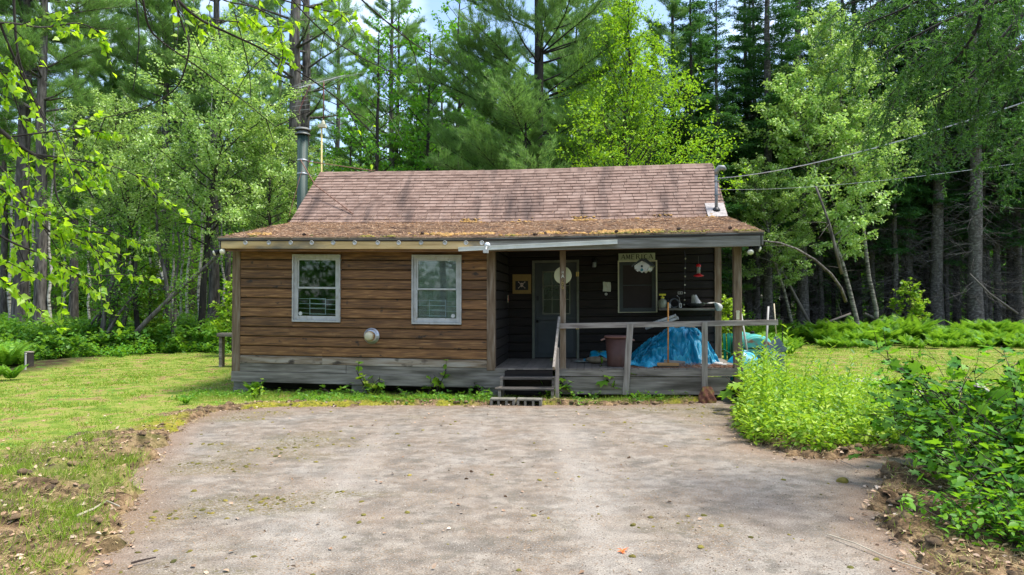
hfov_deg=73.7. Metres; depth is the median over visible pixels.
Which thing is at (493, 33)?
pine tree
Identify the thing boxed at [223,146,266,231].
slim birch
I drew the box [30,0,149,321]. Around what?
pine tree
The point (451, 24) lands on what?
maple tree
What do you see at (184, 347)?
leafy shrub
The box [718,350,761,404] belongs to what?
maple seedling
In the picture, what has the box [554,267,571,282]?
round wall disc
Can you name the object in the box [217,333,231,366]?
plank bench
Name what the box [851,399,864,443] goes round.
goldenrod plant
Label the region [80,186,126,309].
spruce tree
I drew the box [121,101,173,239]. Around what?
slim birch
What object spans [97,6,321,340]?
birch tree
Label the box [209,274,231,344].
young maple
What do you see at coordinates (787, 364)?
goldenrod plant
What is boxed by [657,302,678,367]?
push broom
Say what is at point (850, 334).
fern bed
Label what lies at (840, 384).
goldenrod plant
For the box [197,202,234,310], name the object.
spruce tree
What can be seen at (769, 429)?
goldenrod plant
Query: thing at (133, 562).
fallen stick
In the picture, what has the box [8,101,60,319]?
slim birch
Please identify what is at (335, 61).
pine tree
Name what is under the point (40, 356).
leafy shrub
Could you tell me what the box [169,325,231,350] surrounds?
leafy shrub
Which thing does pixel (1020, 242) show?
spruce tree
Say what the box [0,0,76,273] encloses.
pine tree
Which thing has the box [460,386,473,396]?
maple seedling
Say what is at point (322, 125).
television antenna
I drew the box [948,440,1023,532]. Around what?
maple bush
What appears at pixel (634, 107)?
beech tree
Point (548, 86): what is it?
pine tree
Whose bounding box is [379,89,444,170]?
maple tree
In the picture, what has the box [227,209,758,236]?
roof needle litter
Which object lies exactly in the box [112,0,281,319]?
pine tree
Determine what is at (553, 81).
pine tree
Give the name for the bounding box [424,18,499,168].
pine tree
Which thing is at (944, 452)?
maple bush
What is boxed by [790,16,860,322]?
spruce tree
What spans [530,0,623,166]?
pine tree
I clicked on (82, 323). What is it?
undergrowth
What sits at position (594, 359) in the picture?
tan sack
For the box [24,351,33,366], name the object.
fence post stump
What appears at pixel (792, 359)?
goldenrod plant
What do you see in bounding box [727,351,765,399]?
maple seedling
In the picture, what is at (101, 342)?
leafy shrub
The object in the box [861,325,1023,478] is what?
maple bush
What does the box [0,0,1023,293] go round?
sky
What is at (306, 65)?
pine tree
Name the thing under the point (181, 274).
slim birch
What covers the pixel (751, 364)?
goldenrod plant
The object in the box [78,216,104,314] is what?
spruce tree
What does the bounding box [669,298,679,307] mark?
coiled cord
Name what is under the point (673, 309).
porch shelf
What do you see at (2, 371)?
fern
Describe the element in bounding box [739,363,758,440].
goldenrod plant
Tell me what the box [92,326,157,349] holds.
leafy shrub
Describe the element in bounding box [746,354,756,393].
goldenrod plant
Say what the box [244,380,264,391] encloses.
fern
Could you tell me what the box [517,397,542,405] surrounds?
cinder block
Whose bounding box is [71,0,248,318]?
pine tree
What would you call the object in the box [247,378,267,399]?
maple seedling
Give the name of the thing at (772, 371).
maple seedling
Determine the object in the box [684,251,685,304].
light string
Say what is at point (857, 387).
goldenrod plant
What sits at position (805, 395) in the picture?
goldenrod plant
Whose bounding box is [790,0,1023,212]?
overhanging hemlock
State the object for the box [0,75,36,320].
slim birch
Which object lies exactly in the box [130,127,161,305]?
slim birch
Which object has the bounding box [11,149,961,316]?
distant trunks
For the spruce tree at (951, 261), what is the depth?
33.76 m
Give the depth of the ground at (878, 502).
9.66 m
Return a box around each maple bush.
[846,345,1023,478]
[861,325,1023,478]
[863,342,1023,418]
[867,356,1023,466]
[868,384,1023,483]
[869,383,990,438]
[882,401,1023,533]
[897,474,1023,551]
[899,478,1023,543]
[907,351,1023,446]
[913,410,1023,472]
[921,356,1003,439]
[938,433,1023,505]
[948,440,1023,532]
[975,449,1023,503]
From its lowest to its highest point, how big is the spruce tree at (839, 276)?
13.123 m
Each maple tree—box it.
[8,189,67,297]
[126,193,197,295]
[310,18,429,183]
[315,121,383,171]
[318,0,443,171]
[373,0,516,170]
[375,29,481,170]
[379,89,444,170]
[424,145,460,170]
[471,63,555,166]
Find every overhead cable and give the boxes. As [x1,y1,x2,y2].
[719,102,1022,178]
[719,163,1019,189]
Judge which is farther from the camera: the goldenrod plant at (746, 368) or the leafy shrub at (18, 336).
the leafy shrub at (18, 336)
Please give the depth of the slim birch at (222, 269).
35.06 m
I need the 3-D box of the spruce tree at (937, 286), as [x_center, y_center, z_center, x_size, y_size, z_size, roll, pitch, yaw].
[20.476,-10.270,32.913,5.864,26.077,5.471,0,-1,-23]
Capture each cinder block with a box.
[490,397,515,405]
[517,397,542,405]
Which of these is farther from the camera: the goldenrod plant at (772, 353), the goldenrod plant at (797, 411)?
the goldenrod plant at (772, 353)
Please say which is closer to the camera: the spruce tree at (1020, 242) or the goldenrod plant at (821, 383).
the goldenrod plant at (821, 383)
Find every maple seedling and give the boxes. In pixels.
[234,386,253,395]
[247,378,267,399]
[319,382,352,393]
[342,386,368,394]
[355,361,384,395]
[396,387,407,395]
[417,359,449,395]
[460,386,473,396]
[474,381,492,395]
[538,381,573,397]
[550,359,577,396]
[570,391,583,398]
[590,391,600,398]
[596,351,629,395]
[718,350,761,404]
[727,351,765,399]
[757,352,799,389]
[881,355,916,391]
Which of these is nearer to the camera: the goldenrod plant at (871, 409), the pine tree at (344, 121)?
the goldenrod plant at (871, 409)
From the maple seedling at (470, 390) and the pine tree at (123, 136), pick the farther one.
the pine tree at (123, 136)
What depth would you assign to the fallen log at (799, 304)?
30.95 m
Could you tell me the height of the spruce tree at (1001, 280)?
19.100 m
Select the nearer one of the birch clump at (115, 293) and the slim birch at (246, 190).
the birch clump at (115, 293)
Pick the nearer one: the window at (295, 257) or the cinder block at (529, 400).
the cinder block at (529, 400)
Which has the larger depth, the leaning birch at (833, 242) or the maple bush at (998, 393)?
the leaning birch at (833, 242)
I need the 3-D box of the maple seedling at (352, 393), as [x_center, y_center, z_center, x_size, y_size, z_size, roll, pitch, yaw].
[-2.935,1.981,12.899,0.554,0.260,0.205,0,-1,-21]
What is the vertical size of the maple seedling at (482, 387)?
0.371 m
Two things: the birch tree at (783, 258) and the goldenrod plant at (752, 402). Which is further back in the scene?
the birch tree at (783, 258)
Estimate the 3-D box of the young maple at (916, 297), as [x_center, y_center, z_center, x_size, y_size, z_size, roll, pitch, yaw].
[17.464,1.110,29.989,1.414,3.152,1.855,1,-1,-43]
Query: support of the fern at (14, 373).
on the ground at (878, 502)
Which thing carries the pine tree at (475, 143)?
on the ground at (878, 502)
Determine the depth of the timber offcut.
12.96 m
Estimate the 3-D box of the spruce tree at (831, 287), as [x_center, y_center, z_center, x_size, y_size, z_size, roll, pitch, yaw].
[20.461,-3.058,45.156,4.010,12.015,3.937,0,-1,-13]
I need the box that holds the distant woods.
[0,87,1019,319]
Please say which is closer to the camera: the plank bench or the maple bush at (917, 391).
the maple bush at (917, 391)
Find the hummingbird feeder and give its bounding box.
[694,256,703,276]
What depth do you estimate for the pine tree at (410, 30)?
32.40 m
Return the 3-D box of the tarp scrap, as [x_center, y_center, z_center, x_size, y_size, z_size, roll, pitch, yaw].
[1.792,1.425,14.127,0.620,0.244,0.400,0,-1,7]
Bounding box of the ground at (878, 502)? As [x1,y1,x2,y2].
[0,302,1023,574]
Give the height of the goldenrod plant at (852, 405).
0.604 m
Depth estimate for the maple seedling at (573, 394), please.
12.37 m
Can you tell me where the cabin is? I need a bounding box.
[212,127,777,400]
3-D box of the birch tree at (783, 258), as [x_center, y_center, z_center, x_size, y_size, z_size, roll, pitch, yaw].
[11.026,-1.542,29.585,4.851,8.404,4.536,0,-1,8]
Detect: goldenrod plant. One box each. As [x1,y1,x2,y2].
[734,352,755,415]
[738,342,759,379]
[738,358,761,429]
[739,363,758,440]
[741,352,754,392]
[741,366,752,417]
[741,374,754,428]
[744,351,755,382]
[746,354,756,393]
[751,346,760,390]
[754,356,773,411]
[756,347,769,389]
[756,363,774,430]
[758,334,772,381]
[759,368,773,409]
[760,373,774,429]
[762,334,778,383]
[764,358,772,409]
[765,419,773,442]
[767,348,779,389]
[768,390,777,418]
[769,405,778,434]
[770,356,790,407]
[770,370,777,399]
[772,348,796,415]
[773,388,788,423]
[775,386,784,423]
[776,378,784,417]
[777,324,794,399]
[781,376,796,404]
[783,344,797,385]
[783,355,792,382]
[784,376,799,429]
[792,375,802,405]
[793,403,805,437]
[797,343,813,388]
[797,360,816,401]
[798,374,813,431]
[800,348,818,389]
[806,367,817,398]
[806,378,818,400]
[810,404,819,440]
[811,364,832,413]
[812,361,836,428]
[815,343,837,414]
[827,349,857,419]
[828,362,848,414]
[829,360,849,425]
[837,369,848,420]
[838,387,849,428]
[845,380,859,425]
[845,395,857,429]
[846,399,856,444]
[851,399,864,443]
[853,375,865,411]
[858,363,876,411]
[860,362,875,411]
[865,386,880,438]
[873,392,896,439]
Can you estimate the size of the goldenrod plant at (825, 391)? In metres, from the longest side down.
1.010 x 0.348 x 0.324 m
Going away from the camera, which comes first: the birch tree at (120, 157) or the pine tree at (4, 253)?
the birch tree at (120, 157)
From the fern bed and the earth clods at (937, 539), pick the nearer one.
the earth clods at (937, 539)
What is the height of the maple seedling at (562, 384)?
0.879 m
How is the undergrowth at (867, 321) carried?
on the ground at (878, 502)
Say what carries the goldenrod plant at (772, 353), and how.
on the ground at (878, 502)
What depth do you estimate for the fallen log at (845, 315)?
29.94 m
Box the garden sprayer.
[658,294,668,307]
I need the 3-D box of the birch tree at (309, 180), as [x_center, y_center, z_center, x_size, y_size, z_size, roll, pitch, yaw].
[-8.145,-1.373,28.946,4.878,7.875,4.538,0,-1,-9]
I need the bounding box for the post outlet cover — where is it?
[736,310,739,319]
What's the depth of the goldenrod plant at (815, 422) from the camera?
8.52 m
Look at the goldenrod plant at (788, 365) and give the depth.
11.98 m
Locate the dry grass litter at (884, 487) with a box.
[0,396,1023,574]
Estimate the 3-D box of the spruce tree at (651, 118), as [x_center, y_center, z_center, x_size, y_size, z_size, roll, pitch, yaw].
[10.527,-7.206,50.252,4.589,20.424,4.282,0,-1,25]
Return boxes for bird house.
[631,258,655,272]
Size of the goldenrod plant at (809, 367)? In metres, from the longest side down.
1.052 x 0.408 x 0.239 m
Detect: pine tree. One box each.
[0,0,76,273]
[0,0,138,326]
[0,0,154,328]
[0,9,72,316]
[0,21,47,122]
[0,125,31,231]
[8,88,81,319]
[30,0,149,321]
[32,8,130,316]
[70,19,183,308]
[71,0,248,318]
[94,0,203,303]
[100,64,179,282]
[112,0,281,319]
[145,0,232,313]
[170,27,287,315]
[171,125,219,312]
[219,0,364,222]
[219,71,288,232]
[244,0,371,221]
[246,0,330,222]
[263,86,312,222]
[286,0,382,171]
[325,0,433,170]
[329,82,387,171]
[395,71,437,170]
[403,0,683,170]
[404,54,481,170]
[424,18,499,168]
[462,27,522,164]
[467,42,531,169]
[498,71,555,169]
[517,4,597,164]
[527,7,573,159]
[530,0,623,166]
[543,12,632,167]
[559,0,665,166]
[615,0,761,260]
[666,31,760,291]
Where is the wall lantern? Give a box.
[592,258,596,267]
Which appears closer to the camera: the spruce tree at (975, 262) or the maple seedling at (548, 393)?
the maple seedling at (548, 393)
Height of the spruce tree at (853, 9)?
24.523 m
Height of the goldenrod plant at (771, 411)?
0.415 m
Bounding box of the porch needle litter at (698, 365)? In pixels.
[630,362,732,367]
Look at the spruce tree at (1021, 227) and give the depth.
38.47 m
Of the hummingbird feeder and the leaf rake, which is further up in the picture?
the hummingbird feeder
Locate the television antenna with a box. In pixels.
[291,73,401,171]
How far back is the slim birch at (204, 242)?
38.93 m
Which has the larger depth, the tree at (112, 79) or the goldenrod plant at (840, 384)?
the tree at (112, 79)
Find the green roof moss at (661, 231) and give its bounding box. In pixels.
[250,228,757,236]
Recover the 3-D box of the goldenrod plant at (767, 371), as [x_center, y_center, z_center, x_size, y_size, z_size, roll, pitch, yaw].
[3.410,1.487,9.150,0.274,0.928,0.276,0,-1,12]
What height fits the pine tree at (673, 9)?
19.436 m
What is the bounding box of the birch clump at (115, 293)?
[45,166,238,340]
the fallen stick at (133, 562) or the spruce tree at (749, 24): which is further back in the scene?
the spruce tree at (749, 24)
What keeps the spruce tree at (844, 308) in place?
on the ground at (878, 502)
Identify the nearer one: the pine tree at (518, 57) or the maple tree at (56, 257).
the pine tree at (518, 57)
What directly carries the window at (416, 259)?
in the cabin
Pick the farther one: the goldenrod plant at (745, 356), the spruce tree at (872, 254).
the spruce tree at (872, 254)
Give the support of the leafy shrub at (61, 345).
on the ground at (878, 502)
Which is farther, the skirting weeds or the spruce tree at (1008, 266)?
the spruce tree at (1008, 266)
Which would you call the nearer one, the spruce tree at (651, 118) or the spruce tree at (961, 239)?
the spruce tree at (961, 239)
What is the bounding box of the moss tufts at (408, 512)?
[115,404,879,574]
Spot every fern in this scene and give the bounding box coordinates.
[0,364,27,380]
[0,365,8,375]
[178,397,192,403]
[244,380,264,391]
[868,322,911,340]
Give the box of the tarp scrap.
[584,351,606,360]
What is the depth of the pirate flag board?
15.13 m
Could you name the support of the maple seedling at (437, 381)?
on the ground at (878, 502)
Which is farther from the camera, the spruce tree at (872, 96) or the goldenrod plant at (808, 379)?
the spruce tree at (872, 96)
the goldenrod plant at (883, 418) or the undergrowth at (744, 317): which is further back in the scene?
the undergrowth at (744, 317)
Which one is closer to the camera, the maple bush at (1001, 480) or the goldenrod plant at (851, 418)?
the maple bush at (1001, 480)
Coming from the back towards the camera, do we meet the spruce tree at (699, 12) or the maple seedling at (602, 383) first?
the spruce tree at (699, 12)
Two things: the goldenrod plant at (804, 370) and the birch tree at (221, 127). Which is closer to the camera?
the goldenrod plant at (804, 370)
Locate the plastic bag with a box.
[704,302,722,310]
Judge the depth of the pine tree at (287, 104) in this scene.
54.00 m
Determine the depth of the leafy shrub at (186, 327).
26.21 m
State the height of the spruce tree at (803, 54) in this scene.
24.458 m
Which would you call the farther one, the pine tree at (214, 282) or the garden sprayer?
the pine tree at (214, 282)
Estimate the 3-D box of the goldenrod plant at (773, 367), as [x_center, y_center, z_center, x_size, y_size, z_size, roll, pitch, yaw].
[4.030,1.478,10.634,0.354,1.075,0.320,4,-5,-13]
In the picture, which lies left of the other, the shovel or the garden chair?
the garden chair
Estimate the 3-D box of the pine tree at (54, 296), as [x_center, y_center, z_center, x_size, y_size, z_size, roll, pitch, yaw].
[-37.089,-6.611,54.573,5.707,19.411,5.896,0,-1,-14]
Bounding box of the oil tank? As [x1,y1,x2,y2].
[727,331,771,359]
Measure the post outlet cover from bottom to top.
0.165 m
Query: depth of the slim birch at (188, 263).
30.95 m
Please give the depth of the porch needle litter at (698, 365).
12.77 m
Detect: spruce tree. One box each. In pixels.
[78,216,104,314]
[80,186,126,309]
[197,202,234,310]
[645,54,670,159]
[649,0,752,312]
[682,0,745,315]
[683,0,767,319]
[709,0,837,322]
[718,0,797,326]
[718,1,776,309]
[719,55,772,319]
[721,0,808,325]
[742,18,831,323]
[742,41,827,324]
[749,0,868,325]
[762,0,871,323]
[774,64,829,320]
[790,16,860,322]
[793,93,876,323]
[817,239,839,319]
[822,0,876,322]
[826,0,888,321]
[827,0,928,322]
[844,0,924,320]
[850,94,883,322]
[852,0,942,323]
[856,0,968,322]
[872,4,938,308]
[875,256,922,317]
[878,0,999,327]
[878,65,967,323]
[890,0,969,325]
[896,0,1023,321]
[899,46,993,326]
[916,30,1008,324]
[921,1,1004,322]
[948,0,1023,320]
[949,0,1023,321]
[949,240,993,315]
[959,9,1023,322]
[962,38,1005,322]
[978,1,1023,324]
[987,30,1023,313]
[989,136,1022,319]
[1001,77,1023,297]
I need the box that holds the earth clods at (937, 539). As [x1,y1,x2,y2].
[0,396,1023,574]
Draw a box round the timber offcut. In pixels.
[664,359,684,366]
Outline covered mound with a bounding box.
[721,350,762,379]
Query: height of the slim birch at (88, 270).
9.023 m
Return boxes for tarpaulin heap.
[631,327,719,367]
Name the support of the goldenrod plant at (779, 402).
on the ground at (878, 502)
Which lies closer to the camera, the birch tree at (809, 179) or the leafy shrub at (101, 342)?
the leafy shrub at (101, 342)
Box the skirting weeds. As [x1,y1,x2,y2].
[171,388,676,404]
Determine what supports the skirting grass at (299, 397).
on the ground at (878, 502)
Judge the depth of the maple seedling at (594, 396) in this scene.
12.60 m
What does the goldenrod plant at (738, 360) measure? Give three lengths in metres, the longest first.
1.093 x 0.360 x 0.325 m
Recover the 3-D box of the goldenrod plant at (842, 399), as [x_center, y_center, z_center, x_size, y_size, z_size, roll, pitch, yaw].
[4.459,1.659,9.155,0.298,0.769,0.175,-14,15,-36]
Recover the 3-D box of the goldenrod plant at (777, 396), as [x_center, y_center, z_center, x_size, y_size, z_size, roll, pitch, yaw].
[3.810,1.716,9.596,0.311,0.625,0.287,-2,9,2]
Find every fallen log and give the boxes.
[772,267,811,324]
[815,301,850,324]
[864,312,885,320]
[970,273,1017,313]
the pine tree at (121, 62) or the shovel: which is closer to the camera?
the shovel
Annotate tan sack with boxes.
[586,356,606,363]
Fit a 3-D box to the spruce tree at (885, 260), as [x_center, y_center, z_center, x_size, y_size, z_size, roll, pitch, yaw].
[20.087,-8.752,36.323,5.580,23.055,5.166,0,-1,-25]
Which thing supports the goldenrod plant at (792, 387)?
on the ground at (878, 502)
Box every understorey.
[0,116,462,316]
[663,151,1023,320]
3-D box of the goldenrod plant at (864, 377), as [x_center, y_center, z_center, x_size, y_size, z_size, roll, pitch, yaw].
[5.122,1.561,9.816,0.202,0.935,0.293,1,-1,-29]
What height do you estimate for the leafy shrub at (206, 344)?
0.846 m
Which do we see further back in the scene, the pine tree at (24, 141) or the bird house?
the pine tree at (24, 141)
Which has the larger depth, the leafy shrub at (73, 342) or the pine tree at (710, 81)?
the pine tree at (710, 81)
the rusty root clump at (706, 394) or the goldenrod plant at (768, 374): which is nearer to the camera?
the goldenrod plant at (768, 374)
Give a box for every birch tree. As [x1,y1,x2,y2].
[34,86,221,334]
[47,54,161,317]
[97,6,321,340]
[189,108,348,246]
[267,167,319,223]
[721,152,827,330]
[731,61,907,326]
[757,1,950,320]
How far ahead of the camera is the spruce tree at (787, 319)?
37.84 m
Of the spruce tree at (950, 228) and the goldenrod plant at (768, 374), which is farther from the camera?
the spruce tree at (950, 228)
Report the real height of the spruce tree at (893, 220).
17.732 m
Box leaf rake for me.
[768,304,786,352]
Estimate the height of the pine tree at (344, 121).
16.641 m
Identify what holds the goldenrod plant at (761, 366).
on the ground at (878, 502)
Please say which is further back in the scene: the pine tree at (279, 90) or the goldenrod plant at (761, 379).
the pine tree at (279, 90)
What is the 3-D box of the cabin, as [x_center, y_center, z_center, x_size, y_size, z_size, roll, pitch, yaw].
[-0.170,-0.929,17.376,11.027,6.489,10.412,0,-1,6]
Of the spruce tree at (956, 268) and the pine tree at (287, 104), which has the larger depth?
the pine tree at (287, 104)
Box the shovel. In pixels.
[742,316,747,350]
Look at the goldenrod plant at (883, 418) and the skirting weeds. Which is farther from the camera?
the skirting weeds
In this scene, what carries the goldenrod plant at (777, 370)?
on the ground at (878, 502)
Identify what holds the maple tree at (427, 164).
on the ground at (878, 502)
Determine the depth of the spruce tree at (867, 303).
40.95 m
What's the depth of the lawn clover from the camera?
13.76 m
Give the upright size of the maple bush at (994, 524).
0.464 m
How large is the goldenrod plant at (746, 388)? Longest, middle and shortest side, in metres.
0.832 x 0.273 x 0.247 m
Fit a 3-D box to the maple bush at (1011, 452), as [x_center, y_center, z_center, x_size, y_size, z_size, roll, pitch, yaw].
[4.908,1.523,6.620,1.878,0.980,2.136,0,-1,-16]
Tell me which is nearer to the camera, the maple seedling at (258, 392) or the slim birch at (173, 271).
the maple seedling at (258, 392)
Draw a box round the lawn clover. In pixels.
[0,343,1020,448]
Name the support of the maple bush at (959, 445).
on the ground at (878, 502)
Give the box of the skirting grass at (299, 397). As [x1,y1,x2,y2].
[168,389,691,405]
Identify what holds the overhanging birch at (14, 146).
on the ground at (878, 502)
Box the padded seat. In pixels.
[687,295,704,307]
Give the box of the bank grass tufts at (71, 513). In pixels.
[0,424,150,574]
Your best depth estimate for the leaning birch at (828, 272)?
24.66 m
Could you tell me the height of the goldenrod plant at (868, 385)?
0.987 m
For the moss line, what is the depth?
15.56 m
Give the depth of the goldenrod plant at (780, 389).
9.92 m
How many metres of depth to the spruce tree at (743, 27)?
35.07 m
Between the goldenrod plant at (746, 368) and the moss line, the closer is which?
the goldenrod plant at (746, 368)
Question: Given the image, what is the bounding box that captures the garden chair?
[722,333,732,360]
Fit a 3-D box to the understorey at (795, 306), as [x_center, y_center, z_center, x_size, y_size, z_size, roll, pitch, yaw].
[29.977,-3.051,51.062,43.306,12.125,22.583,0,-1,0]
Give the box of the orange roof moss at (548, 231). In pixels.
[247,228,663,235]
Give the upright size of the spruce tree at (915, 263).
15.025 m
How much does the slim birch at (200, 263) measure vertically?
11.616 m
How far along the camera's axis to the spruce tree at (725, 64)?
35.89 m
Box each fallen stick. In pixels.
[75,500,119,517]
[131,557,155,563]
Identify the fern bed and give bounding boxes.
[0,314,1023,364]
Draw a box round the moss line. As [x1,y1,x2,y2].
[460,213,714,222]
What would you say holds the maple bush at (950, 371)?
on the ground at (878, 502)
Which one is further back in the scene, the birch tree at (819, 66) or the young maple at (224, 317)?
the birch tree at (819, 66)
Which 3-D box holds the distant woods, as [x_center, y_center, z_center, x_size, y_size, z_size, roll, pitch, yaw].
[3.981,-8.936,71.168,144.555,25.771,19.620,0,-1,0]
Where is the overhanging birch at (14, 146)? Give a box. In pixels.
[0,0,448,335]
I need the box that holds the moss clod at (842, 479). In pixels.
[836,477,848,482]
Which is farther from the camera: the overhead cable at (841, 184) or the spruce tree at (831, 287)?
the spruce tree at (831, 287)
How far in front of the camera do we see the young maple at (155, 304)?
24.93 m
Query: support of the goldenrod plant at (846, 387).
on the ground at (878, 502)
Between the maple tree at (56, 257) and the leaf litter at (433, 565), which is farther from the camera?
the maple tree at (56, 257)
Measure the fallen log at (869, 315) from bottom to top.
1.147 m
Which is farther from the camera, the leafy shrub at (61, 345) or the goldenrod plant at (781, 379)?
the leafy shrub at (61, 345)
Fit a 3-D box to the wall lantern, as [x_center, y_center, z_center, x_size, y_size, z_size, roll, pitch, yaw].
[1.798,-0.534,14.922,0.120,0.200,0.128,0,-1,7]
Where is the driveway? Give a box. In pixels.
[83,398,947,574]
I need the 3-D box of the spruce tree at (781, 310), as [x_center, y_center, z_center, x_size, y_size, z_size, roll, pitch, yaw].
[14.491,-5.819,35.884,5.329,17.254,5.231,0,-1,13]
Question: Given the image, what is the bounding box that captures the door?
[532,260,578,358]
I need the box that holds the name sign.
[618,253,654,260]
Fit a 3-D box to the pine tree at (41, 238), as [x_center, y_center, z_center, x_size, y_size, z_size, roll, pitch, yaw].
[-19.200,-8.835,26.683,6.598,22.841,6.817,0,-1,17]
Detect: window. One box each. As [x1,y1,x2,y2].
[292,254,340,321]
[411,255,461,324]
[618,260,656,312]
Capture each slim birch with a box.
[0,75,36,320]
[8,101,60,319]
[20,101,81,325]
[48,141,86,322]
[70,151,112,318]
[95,149,133,267]
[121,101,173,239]
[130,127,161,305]
[132,135,175,305]
[149,118,195,312]
[160,138,199,313]
[162,112,208,315]
[165,91,229,313]
[194,124,224,305]
[198,159,234,305]
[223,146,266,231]
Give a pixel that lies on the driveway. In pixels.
(365, 553)
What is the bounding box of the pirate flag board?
[513,274,530,293]
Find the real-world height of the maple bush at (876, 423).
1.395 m
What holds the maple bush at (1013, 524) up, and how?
on the ground at (878, 502)
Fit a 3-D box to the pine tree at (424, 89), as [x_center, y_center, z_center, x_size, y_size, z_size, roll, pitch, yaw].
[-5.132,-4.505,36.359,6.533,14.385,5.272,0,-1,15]
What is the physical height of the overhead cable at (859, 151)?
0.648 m
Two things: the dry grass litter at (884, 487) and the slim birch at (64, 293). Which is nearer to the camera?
the dry grass litter at (884, 487)
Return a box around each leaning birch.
[153,259,182,323]
[763,240,846,301]
[803,186,850,273]
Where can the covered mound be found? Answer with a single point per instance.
(747, 355)
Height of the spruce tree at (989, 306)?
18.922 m
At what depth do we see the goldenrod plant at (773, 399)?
9.73 m
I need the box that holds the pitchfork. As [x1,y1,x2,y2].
[765,306,768,351]
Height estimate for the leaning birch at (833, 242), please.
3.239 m
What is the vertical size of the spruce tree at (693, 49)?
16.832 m
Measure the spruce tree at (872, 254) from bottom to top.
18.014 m
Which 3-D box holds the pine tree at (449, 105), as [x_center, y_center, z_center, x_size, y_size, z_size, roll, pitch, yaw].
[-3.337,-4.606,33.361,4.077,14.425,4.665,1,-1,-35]
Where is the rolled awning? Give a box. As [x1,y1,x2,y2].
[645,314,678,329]
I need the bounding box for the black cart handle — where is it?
[761,318,784,376]
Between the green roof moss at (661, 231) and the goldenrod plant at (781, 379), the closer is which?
the goldenrod plant at (781, 379)
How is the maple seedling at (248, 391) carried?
on the ground at (878, 502)
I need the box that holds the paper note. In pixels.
[603,281,610,291]
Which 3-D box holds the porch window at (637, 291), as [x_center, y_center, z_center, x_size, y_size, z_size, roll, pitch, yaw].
[2.735,-0.022,14.881,0.845,1.145,0.080,0,-1,7]
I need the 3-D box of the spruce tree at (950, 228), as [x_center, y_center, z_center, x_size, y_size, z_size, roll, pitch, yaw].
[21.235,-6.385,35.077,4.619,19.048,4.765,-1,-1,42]
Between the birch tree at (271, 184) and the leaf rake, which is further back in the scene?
the birch tree at (271, 184)
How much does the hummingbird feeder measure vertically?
0.412 m
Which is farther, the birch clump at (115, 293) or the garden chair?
the birch clump at (115, 293)
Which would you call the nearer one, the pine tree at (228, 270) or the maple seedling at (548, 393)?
the maple seedling at (548, 393)
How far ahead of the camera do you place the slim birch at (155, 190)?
30.11 m
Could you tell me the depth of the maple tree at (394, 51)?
35.53 m
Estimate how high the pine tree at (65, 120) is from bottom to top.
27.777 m
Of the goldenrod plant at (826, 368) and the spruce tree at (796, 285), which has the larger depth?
the spruce tree at (796, 285)
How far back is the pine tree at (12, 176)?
52.73 m
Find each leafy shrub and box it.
[0,330,35,354]
[11,325,54,349]
[30,332,95,359]
[34,348,61,360]
[39,323,98,349]
[43,339,103,357]
[44,328,91,354]
[75,327,147,349]
[79,331,137,354]
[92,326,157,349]
[94,337,156,357]
[121,334,184,353]
[134,327,183,352]
[157,320,196,348]
[158,343,212,352]
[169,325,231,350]
[185,341,231,352]
[208,337,231,353]
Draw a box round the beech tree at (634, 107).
[541,0,756,193]
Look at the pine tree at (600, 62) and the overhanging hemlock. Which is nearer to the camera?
the overhanging hemlock
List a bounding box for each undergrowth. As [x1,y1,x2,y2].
[0,307,231,350]
[722,304,755,333]
[729,370,920,450]
[793,318,964,327]
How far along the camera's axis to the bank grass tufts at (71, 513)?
5.66 m
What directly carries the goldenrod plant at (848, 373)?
on the ground at (878, 502)
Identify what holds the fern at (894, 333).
on the ground at (878, 502)
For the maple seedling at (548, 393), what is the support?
on the ground at (878, 502)
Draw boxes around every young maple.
[121,263,173,332]
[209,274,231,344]
[721,294,745,349]
[886,277,932,321]
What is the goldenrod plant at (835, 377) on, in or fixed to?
on the ground at (878, 502)
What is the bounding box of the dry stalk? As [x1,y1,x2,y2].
[827,534,934,574]
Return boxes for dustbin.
[601,335,634,366]
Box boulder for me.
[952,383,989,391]
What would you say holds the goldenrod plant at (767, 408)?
on the ground at (878, 502)
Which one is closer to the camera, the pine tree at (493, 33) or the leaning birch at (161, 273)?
the leaning birch at (161, 273)
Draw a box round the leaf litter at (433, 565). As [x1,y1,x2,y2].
[0,387,1023,574]
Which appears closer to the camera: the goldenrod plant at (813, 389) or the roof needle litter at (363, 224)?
the goldenrod plant at (813, 389)
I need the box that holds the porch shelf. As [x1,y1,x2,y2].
[658,308,715,320]
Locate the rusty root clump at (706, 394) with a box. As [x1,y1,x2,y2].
[698,386,716,402]
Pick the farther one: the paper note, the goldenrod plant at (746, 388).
the paper note
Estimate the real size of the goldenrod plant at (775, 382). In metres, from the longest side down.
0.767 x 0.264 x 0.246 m
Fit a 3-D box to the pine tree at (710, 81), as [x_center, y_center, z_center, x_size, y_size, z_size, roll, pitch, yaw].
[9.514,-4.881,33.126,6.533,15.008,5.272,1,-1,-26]
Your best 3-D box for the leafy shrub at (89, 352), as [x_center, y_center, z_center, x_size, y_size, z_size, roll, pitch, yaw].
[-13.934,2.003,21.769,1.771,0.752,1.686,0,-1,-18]
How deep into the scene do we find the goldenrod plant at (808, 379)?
9.71 m
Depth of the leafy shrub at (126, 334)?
23.05 m

